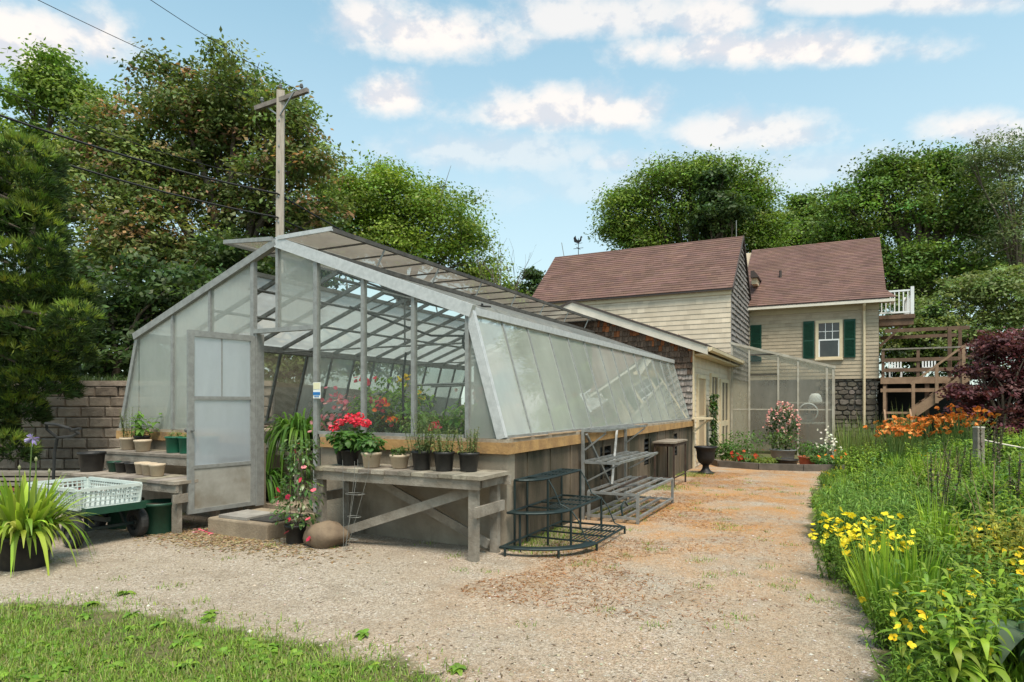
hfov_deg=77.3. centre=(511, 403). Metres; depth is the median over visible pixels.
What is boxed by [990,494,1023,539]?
feathery fern
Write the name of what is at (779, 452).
potted plant
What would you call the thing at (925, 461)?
yellow flower plant
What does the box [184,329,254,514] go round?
door
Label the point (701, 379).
door
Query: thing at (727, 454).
fern clump
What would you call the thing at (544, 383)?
greenhouse
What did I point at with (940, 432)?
daylily
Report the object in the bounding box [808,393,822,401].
white bucket
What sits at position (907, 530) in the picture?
feathery fern
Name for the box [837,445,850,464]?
leafy perennial
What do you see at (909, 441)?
daylily
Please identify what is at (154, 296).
understory tree
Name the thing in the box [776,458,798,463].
empty bowl
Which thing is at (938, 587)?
iris clump
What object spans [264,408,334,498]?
potted plant
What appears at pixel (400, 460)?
potted plant
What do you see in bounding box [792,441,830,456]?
fern clump
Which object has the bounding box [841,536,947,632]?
iris clump
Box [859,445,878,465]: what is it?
leafy perennial
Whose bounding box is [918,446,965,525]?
seed spike plant
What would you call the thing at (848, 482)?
feathery fern
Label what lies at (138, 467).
empty pot
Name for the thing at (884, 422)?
daylily
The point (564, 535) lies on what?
grass patch
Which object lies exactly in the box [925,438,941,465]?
leafy perennial
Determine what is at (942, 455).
leafy perennial
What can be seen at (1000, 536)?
yellow flower plant
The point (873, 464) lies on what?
leafy perennial
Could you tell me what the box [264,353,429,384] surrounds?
roadside bush
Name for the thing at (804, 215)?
birch tree
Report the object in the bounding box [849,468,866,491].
leafy perennial
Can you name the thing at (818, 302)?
house
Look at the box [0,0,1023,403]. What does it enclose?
sky
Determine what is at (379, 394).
potted plant
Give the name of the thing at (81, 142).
power line
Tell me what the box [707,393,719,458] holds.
climbing vine
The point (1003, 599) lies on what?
yellow flower plant
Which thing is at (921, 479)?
leafy perennial
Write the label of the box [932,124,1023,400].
willow tree
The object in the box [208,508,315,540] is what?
concrete step
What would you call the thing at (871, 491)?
feathery fern
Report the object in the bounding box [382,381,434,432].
potted plant
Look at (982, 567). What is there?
leafy perennial
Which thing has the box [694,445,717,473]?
garden urn
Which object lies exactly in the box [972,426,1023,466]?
fence post
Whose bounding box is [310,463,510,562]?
potting bench
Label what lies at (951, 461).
broad leaved plant
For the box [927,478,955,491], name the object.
broad leaved plant
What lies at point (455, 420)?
potted plant
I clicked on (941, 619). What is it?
leafy perennial
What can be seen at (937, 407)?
daylily
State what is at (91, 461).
empty pot
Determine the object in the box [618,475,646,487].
garden stake
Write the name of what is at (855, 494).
feathery fern
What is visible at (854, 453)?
leafy perennial
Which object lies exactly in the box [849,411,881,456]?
tall grass clump
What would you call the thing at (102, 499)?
plastic crate
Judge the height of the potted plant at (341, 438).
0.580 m
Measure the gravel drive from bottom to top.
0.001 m
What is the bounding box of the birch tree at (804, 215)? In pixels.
[770,191,836,245]
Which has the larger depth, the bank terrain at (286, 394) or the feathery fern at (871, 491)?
the bank terrain at (286, 394)
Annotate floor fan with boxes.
[799,403,817,421]
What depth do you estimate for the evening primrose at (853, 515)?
5.28 m
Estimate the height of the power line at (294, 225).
0.782 m
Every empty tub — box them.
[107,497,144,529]
[142,498,171,534]
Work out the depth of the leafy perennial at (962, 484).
7.64 m
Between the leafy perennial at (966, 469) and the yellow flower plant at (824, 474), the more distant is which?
the yellow flower plant at (824, 474)
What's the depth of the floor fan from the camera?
18.82 m
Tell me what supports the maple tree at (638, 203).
on the ground at (766, 452)
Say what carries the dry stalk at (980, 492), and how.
on the ground at (766, 452)
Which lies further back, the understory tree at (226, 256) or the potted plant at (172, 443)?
the understory tree at (226, 256)
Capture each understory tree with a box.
[32,245,222,378]
[164,226,374,381]
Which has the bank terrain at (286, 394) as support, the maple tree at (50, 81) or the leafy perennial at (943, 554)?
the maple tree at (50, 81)
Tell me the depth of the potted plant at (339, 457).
7.08 m
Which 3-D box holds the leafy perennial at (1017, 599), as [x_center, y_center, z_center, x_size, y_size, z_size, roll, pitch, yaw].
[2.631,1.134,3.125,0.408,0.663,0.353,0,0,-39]
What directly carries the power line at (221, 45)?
attached to the utility pole
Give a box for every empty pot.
[76,451,106,471]
[107,461,120,471]
[114,461,129,471]
[124,462,135,472]
[133,439,151,451]
[134,461,148,474]
[141,462,157,475]
[149,463,165,476]
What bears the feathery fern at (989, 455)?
on the ground at (766, 452)
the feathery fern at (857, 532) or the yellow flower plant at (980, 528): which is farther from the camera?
the feathery fern at (857, 532)
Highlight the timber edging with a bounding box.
[711,459,844,470]
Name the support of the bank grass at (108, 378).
on the bank terrain at (286, 394)
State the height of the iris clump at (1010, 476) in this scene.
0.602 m
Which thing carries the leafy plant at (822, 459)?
on the gravel drive
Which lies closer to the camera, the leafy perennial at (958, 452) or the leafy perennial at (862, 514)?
the leafy perennial at (862, 514)
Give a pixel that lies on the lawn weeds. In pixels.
(455, 668)
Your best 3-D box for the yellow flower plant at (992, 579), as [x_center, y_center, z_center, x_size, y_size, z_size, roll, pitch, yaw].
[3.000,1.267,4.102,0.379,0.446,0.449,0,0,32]
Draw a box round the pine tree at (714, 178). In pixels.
[679,165,762,240]
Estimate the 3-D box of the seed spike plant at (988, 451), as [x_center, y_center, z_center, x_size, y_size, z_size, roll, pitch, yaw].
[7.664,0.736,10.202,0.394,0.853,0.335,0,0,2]
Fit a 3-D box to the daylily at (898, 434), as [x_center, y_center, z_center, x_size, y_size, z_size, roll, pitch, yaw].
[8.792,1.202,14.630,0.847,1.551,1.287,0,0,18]
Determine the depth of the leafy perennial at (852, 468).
11.61 m
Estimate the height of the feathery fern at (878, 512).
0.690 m
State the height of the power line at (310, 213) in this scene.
1.920 m
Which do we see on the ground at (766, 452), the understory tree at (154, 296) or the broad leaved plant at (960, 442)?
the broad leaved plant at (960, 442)
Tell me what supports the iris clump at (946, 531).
on the ground at (766, 452)
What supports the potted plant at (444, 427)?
in the greenhouse
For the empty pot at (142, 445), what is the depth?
8.53 m
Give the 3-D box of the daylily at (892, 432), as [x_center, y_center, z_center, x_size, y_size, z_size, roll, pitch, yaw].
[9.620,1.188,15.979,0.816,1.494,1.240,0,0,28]
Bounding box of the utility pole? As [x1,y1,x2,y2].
[254,83,308,235]
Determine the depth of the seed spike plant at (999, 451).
8.30 m
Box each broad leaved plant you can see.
[811,494,820,508]
[822,538,855,563]
[846,473,865,487]
[871,469,891,482]
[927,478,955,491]
[944,459,960,471]
[948,509,988,530]
[949,439,972,455]
[949,510,1001,550]
[961,475,982,490]
[963,439,972,455]
[985,443,996,461]
[989,435,1018,450]
[995,437,1020,457]
[1003,433,1018,442]
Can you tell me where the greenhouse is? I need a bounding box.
[116,226,693,549]
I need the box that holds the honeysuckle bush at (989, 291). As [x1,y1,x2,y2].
[879,260,1023,375]
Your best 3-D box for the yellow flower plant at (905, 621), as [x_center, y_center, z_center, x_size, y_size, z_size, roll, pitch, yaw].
[2.348,1.302,3.499,0.412,0.408,0.347,0,0,0]
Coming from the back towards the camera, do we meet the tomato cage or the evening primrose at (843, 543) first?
the tomato cage
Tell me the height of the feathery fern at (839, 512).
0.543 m
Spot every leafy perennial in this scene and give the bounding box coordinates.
[832,450,843,469]
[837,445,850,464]
[841,447,865,472]
[842,455,863,482]
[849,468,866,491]
[850,444,863,461]
[851,495,902,553]
[852,455,862,471]
[858,458,873,478]
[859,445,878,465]
[862,446,885,474]
[865,441,882,461]
[874,444,889,468]
[876,566,1018,681]
[877,561,970,648]
[881,559,1006,681]
[887,467,908,485]
[904,442,921,464]
[904,460,927,487]
[904,505,964,566]
[918,525,975,574]
[919,448,942,479]
[923,452,956,482]
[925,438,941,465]
[931,533,998,602]
[932,470,975,511]
[934,435,954,459]
[935,468,959,502]
[939,545,1013,607]
[942,480,985,523]
[946,551,1023,641]
[947,439,960,456]
[948,444,968,463]
[959,456,980,478]
[960,439,972,457]
[960,579,1023,664]
[963,466,991,505]
[971,539,1023,608]
[975,471,998,499]
[976,465,1005,503]
[990,458,1015,486]
[991,448,1023,502]
[994,480,1023,531]
[997,450,1023,508]
[998,427,1015,437]
[998,440,1016,461]
[1009,573,1023,673]
[1012,578,1023,652]
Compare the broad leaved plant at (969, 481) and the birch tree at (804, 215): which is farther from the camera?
the birch tree at (804, 215)
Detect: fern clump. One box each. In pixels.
[716,439,741,460]
[720,430,773,456]
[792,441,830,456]
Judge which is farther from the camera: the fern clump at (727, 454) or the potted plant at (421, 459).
the fern clump at (727, 454)
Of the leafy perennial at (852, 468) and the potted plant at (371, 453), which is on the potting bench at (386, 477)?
the potted plant at (371, 453)
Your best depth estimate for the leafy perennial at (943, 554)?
4.68 m
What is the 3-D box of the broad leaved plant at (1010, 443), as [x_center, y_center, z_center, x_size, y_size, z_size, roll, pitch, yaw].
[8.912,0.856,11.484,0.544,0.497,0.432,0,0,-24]
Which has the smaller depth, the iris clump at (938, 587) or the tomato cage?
the iris clump at (938, 587)
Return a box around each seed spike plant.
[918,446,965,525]
[925,469,955,523]
[943,442,984,505]
[968,414,1008,479]
[976,423,1005,470]
[977,427,1007,495]
[995,453,1023,521]
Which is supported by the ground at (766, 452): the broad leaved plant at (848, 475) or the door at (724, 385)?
the broad leaved plant at (848, 475)
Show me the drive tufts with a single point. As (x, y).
(833, 581)
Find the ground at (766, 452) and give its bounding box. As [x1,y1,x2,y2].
[461,404,1010,680]
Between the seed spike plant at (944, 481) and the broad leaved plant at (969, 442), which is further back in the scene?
the broad leaved plant at (969, 442)
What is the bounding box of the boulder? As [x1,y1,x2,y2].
[303,520,349,548]
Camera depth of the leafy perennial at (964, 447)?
11.84 m
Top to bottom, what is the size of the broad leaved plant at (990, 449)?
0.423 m
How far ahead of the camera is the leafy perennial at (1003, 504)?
6.40 m
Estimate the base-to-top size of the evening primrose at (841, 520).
0.517 m
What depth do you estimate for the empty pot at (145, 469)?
7.86 m
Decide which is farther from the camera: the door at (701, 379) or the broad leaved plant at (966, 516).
the door at (701, 379)
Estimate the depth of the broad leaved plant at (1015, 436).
12.98 m
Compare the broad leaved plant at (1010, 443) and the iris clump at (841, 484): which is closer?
the iris clump at (841, 484)
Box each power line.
[0,88,275,180]
[0,114,277,194]
[11,147,277,217]
[38,0,258,99]
[151,0,299,91]
[278,193,342,230]
[278,217,306,230]
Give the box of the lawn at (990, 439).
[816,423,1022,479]
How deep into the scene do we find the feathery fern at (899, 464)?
12.21 m
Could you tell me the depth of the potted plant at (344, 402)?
8.10 m
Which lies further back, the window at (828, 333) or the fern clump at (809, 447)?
the window at (828, 333)
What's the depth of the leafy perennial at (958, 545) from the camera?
5.10 m
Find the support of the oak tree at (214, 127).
on the bank terrain at (286, 394)
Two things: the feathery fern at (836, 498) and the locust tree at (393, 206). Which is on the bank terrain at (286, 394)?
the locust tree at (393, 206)
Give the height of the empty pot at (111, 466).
0.130 m
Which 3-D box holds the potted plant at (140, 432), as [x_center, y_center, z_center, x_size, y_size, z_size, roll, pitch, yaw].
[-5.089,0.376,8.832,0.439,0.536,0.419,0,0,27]
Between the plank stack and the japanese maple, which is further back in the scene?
the japanese maple
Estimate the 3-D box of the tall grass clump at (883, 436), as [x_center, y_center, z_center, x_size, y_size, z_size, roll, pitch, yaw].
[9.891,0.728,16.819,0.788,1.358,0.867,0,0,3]
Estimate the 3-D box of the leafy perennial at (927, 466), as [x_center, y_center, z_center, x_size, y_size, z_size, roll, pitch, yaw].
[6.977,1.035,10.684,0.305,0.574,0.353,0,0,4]
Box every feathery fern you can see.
[808,477,851,529]
[810,493,847,537]
[817,498,858,544]
[831,474,862,508]
[831,483,871,516]
[838,483,877,523]
[846,489,916,547]
[846,494,894,540]
[858,465,902,501]
[859,489,895,531]
[860,509,936,567]
[869,486,940,544]
[871,469,923,510]
[872,483,925,519]
[877,463,905,483]
[893,456,910,474]
[905,477,941,514]
[934,472,981,516]
[957,449,984,475]
[985,445,996,466]
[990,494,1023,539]
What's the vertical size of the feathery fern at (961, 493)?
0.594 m
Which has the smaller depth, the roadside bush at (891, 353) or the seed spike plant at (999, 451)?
the seed spike plant at (999, 451)
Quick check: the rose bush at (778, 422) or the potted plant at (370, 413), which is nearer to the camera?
the potted plant at (370, 413)
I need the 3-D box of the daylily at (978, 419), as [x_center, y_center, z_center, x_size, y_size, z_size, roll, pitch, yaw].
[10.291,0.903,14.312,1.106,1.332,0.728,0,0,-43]
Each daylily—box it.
[863,425,919,465]
[873,417,914,454]
[874,427,923,459]
[876,422,908,463]
[878,424,927,457]
[880,421,911,456]
[892,414,927,455]
[898,420,951,460]
[899,419,939,450]
[904,424,943,452]
[910,423,963,456]
[913,415,957,453]
[921,413,948,448]
[930,414,955,448]
[932,412,993,453]
[935,406,982,442]
[936,414,984,442]
[938,416,957,449]
[943,409,994,443]
[944,403,1000,447]
[959,414,995,444]
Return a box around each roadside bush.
[0,263,107,379]
[0,319,267,377]
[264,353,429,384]
[879,300,1003,382]
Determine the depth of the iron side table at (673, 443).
11.44 m
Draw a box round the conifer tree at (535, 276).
[501,266,545,295]
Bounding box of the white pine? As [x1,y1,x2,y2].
[0,127,106,463]
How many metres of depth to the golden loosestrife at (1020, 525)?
4.91 m
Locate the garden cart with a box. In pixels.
[44,422,148,548]
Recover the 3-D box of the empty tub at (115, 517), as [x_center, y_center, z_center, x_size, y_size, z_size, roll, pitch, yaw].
[-4.694,1.330,7.748,0.428,0.340,0.428,0,0,27]
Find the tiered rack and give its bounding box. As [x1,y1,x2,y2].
[581,424,673,524]
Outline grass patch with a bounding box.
[509,471,712,558]
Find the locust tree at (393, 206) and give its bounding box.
[285,149,530,382]
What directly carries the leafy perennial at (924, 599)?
on the ground at (766, 452)
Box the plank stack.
[0,470,119,494]
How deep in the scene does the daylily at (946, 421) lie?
15.15 m
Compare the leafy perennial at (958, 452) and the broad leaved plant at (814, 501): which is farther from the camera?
the leafy perennial at (958, 452)
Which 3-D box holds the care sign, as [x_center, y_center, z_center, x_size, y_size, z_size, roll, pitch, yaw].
[-2.319,-0.155,7.605,0.110,0.190,0.011,0,0,27]
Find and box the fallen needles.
[20,471,873,681]
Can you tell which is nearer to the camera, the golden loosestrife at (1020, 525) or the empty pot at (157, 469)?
the golden loosestrife at (1020, 525)
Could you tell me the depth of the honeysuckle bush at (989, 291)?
26.46 m
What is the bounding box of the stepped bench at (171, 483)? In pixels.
[60,448,242,532]
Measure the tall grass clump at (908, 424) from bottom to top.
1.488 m
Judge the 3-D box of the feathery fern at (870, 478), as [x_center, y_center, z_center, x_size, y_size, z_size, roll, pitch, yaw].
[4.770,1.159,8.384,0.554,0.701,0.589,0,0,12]
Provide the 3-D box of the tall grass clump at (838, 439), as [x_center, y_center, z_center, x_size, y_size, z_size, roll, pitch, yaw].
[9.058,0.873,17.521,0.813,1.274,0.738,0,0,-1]
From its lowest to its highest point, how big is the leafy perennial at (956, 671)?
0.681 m
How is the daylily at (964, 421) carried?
on the ground at (766, 452)
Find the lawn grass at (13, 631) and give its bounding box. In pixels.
[0,585,480,681]
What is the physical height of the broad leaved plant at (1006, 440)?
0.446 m
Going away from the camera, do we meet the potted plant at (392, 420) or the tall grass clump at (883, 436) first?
the potted plant at (392, 420)
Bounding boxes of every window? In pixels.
[709,373,720,423]
[815,319,842,359]
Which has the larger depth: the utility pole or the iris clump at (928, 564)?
the utility pole
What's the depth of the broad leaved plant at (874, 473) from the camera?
11.24 m
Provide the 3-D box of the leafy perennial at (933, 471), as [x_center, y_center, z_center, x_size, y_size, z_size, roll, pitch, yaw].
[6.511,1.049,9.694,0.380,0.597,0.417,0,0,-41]
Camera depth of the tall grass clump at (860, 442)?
16.92 m
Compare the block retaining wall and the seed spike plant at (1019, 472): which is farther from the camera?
the block retaining wall
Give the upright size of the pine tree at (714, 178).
14.876 m
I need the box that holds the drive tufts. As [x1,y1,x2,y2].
[20,476,860,632]
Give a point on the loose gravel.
(612, 651)
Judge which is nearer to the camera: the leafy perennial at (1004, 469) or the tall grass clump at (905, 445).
the leafy perennial at (1004, 469)
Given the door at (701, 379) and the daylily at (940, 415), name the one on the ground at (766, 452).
the daylily at (940, 415)
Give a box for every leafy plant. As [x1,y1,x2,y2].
[728,449,762,462]
[749,456,781,463]
[803,449,846,464]
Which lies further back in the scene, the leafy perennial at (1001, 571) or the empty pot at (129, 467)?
the empty pot at (129, 467)
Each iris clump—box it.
[830,478,854,494]
[837,531,917,617]
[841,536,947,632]
[844,520,921,581]
[862,526,955,591]
[866,543,934,598]
[872,534,954,586]
[881,547,985,623]
[889,453,905,470]
[903,490,963,544]
[904,454,930,475]
[918,503,971,558]
[926,478,950,501]
[929,457,959,477]
[972,463,993,481]
[991,461,1023,497]
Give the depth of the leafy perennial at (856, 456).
13.17 m
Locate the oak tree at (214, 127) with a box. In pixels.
[11,26,363,337]
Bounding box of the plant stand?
[499,468,627,558]
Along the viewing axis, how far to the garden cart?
7.05 m
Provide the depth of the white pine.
10.59 m
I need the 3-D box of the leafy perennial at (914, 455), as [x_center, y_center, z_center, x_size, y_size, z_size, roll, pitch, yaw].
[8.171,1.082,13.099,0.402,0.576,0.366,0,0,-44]
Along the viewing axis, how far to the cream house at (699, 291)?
21.63 m
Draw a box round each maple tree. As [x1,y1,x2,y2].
[0,33,130,273]
[584,144,813,252]
[784,135,1023,376]
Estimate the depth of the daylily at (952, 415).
14.22 m
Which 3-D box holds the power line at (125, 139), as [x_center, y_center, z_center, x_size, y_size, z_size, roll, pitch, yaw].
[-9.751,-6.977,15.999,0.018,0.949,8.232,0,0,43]
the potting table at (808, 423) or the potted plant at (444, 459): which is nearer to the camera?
the potted plant at (444, 459)
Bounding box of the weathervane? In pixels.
[574,236,581,253]
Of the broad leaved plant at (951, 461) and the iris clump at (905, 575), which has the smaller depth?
the iris clump at (905, 575)
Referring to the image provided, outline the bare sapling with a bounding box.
[459,240,534,291]
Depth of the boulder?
6.59 m
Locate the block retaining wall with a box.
[0,381,278,470]
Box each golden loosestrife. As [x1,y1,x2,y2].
[950,506,1019,570]
[954,515,1023,584]
[984,502,1022,554]
[984,504,1023,568]
[1006,499,1023,581]
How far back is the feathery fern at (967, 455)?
10.20 m
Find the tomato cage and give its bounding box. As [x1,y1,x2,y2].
[342,460,368,550]
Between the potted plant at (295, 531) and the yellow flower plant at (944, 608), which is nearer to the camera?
the yellow flower plant at (944, 608)
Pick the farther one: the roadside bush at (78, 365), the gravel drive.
the roadside bush at (78, 365)
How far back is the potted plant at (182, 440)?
8.21 m
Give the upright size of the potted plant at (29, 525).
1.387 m
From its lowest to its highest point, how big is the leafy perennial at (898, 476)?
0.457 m
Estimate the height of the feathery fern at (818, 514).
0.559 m
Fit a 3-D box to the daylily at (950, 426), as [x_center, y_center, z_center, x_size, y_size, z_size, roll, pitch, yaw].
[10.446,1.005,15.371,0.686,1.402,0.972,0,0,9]
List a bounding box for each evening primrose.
[808,517,874,579]
[818,515,881,570]
[821,507,903,580]
[824,524,896,594]
[845,523,915,569]
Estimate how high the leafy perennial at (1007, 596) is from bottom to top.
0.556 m
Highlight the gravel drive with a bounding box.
[0,459,890,681]
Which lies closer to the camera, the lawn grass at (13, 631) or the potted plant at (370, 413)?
the lawn grass at (13, 631)
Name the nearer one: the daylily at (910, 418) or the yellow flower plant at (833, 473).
the yellow flower plant at (833, 473)
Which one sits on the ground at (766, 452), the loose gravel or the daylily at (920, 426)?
the daylily at (920, 426)
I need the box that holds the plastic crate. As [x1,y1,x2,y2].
[28,477,142,510]
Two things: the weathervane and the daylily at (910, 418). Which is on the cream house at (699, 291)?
the weathervane
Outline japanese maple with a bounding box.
[935,326,1023,437]
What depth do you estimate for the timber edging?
14.27 m
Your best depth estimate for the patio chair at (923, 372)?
21.89 m
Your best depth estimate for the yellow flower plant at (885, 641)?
3.90 m
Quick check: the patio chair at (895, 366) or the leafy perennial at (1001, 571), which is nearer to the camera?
the leafy perennial at (1001, 571)
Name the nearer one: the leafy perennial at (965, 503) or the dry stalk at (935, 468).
the leafy perennial at (965, 503)
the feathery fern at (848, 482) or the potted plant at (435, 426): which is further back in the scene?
the feathery fern at (848, 482)
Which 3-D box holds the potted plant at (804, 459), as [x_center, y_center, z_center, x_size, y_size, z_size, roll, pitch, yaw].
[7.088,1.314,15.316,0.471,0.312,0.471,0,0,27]
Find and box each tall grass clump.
[829,416,856,456]
[832,421,861,459]
[840,412,870,456]
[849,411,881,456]
[860,420,887,457]
[873,411,901,453]
[883,409,919,455]
[891,405,926,452]
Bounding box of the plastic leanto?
[730,342,835,455]
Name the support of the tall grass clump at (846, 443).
on the ground at (766, 452)
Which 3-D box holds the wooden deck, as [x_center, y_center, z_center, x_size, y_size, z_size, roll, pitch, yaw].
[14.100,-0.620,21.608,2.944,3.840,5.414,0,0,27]
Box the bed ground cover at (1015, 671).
[815,439,1023,681]
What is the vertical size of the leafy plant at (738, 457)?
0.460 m
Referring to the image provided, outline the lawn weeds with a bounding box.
[0,590,466,681]
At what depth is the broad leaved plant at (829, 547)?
6.03 m
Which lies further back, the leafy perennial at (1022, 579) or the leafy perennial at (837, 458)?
the leafy perennial at (837, 458)
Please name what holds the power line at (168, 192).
attached to the utility pole
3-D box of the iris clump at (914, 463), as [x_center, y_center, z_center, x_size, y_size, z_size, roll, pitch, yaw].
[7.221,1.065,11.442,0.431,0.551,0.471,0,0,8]
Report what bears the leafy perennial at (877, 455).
on the ground at (766, 452)
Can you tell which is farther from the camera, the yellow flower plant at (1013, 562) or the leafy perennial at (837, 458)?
the leafy perennial at (837, 458)
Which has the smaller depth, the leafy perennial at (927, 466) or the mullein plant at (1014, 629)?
the mullein plant at (1014, 629)
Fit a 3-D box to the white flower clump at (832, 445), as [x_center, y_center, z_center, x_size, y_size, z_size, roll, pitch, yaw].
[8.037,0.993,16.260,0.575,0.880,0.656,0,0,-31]
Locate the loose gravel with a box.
[0,501,885,681]
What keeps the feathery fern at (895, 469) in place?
on the ground at (766, 452)
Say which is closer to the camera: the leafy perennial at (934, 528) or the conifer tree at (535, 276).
the leafy perennial at (934, 528)
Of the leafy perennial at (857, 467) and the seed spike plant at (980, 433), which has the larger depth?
the leafy perennial at (857, 467)
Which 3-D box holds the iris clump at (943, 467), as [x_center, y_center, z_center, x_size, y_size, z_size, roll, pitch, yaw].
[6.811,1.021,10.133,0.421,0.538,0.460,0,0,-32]
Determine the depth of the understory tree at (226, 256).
20.66 m
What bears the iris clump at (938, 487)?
on the ground at (766, 452)
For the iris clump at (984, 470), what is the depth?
9.24 m
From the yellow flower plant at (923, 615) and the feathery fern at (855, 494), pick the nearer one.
the yellow flower plant at (923, 615)
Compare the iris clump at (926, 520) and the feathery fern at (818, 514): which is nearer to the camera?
the iris clump at (926, 520)
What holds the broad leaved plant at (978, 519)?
on the ground at (766, 452)
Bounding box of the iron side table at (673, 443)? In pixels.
[652,439,687,486]
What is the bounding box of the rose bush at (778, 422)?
[762,401,801,448]
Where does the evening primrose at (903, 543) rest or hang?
on the ground at (766, 452)
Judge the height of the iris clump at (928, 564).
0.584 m
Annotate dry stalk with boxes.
[909,439,953,500]
[936,449,960,483]
[953,465,1023,518]
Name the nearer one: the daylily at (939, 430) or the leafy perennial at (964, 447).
the leafy perennial at (964, 447)
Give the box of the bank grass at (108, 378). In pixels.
[58,371,300,383]
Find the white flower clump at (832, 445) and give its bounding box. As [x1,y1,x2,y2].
[816,425,842,455]
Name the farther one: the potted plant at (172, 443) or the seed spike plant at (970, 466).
the potted plant at (172, 443)
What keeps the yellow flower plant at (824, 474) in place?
on the ground at (766, 452)
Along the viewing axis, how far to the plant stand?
6.80 m
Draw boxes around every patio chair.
[888,362,902,376]
[922,361,935,376]
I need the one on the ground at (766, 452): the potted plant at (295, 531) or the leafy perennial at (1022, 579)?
the leafy perennial at (1022, 579)
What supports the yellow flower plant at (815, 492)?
on the ground at (766, 452)
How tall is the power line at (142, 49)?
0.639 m
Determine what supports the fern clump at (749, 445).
on the ground at (766, 452)
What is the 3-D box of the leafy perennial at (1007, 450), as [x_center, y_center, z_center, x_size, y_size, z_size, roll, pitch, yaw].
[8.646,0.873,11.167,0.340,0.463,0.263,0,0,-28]
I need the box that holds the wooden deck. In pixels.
[877,325,985,437]
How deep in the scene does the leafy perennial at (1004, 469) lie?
8.69 m
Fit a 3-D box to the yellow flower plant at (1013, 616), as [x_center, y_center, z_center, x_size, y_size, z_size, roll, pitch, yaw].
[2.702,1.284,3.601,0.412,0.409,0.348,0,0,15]
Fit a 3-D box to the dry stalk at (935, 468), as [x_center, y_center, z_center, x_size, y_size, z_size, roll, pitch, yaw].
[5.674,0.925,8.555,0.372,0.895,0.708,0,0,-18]
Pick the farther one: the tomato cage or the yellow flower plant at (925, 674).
the tomato cage
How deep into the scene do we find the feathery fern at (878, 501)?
6.96 m
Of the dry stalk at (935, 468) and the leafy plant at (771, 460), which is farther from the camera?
the leafy plant at (771, 460)
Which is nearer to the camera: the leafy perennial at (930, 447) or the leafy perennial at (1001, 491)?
the leafy perennial at (1001, 491)
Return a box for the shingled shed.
[560,300,744,467]
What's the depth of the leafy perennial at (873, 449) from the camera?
15.41 m
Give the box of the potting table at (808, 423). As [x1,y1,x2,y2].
[779,422,828,446]
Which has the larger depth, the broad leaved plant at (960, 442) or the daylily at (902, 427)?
the daylily at (902, 427)
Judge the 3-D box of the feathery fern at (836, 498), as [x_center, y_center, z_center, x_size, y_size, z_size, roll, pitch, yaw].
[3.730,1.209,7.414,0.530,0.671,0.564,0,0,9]
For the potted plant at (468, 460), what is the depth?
6.31 m
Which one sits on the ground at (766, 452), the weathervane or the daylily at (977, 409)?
the daylily at (977, 409)
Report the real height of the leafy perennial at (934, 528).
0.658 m
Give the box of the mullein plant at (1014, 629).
[975,619,1023,663]
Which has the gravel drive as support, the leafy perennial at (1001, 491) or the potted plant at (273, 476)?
the potted plant at (273, 476)
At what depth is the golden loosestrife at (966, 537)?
5.30 m
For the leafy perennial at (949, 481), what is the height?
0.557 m
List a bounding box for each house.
[532,220,750,449]
[746,237,914,444]
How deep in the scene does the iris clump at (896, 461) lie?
12.68 m
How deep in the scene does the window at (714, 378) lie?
17.28 m
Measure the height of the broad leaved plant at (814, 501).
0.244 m
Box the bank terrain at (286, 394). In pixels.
[275,382,464,427]
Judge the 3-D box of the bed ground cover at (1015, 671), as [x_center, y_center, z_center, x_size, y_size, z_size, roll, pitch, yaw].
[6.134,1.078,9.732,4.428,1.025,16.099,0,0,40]
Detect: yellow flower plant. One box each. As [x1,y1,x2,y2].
[810,484,830,498]
[818,473,833,486]
[822,471,832,483]
[829,465,844,480]
[852,577,940,650]
[857,622,949,681]
[890,610,998,681]
[891,588,968,652]
[897,600,995,669]
[918,453,937,470]
[942,590,1022,662]
[948,565,1013,620]
[967,527,1019,572]
[973,525,1023,564]
[984,577,1023,616]
[998,558,1023,615]
[1014,551,1022,557]
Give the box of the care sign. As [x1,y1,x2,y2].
[313,382,320,397]
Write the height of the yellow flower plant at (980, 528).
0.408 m
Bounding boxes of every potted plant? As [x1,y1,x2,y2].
[0,434,98,575]
[119,407,140,449]
[129,411,162,439]
[164,430,183,452]
[177,433,186,453]
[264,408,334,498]
[266,465,300,503]
[269,436,324,544]
[308,386,360,431]
[325,412,376,464]
[336,443,353,463]
[347,390,396,431]
[352,375,397,431]
[354,435,387,467]
[359,377,409,431]
[369,397,407,432]
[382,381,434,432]
[389,445,409,468]
[391,374,435,421]
[396,406,439,433]
[401,410,443,469]
[421,410,461,433]
[423,420,444,433]
[430,425,456,470]
[441,398,464,434]
[452,426,480,471]
[760,428,802,459]
[797,452,817,463]
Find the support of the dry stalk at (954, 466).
on the ground at (766, 452)
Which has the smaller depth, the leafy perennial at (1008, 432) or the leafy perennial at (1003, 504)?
the leafy perennial at (1003, 504)
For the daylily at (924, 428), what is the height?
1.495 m
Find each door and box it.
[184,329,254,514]
[696,374,705,461]
[719,379,729,449]
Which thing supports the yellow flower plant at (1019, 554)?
on the ground at (766, 452)

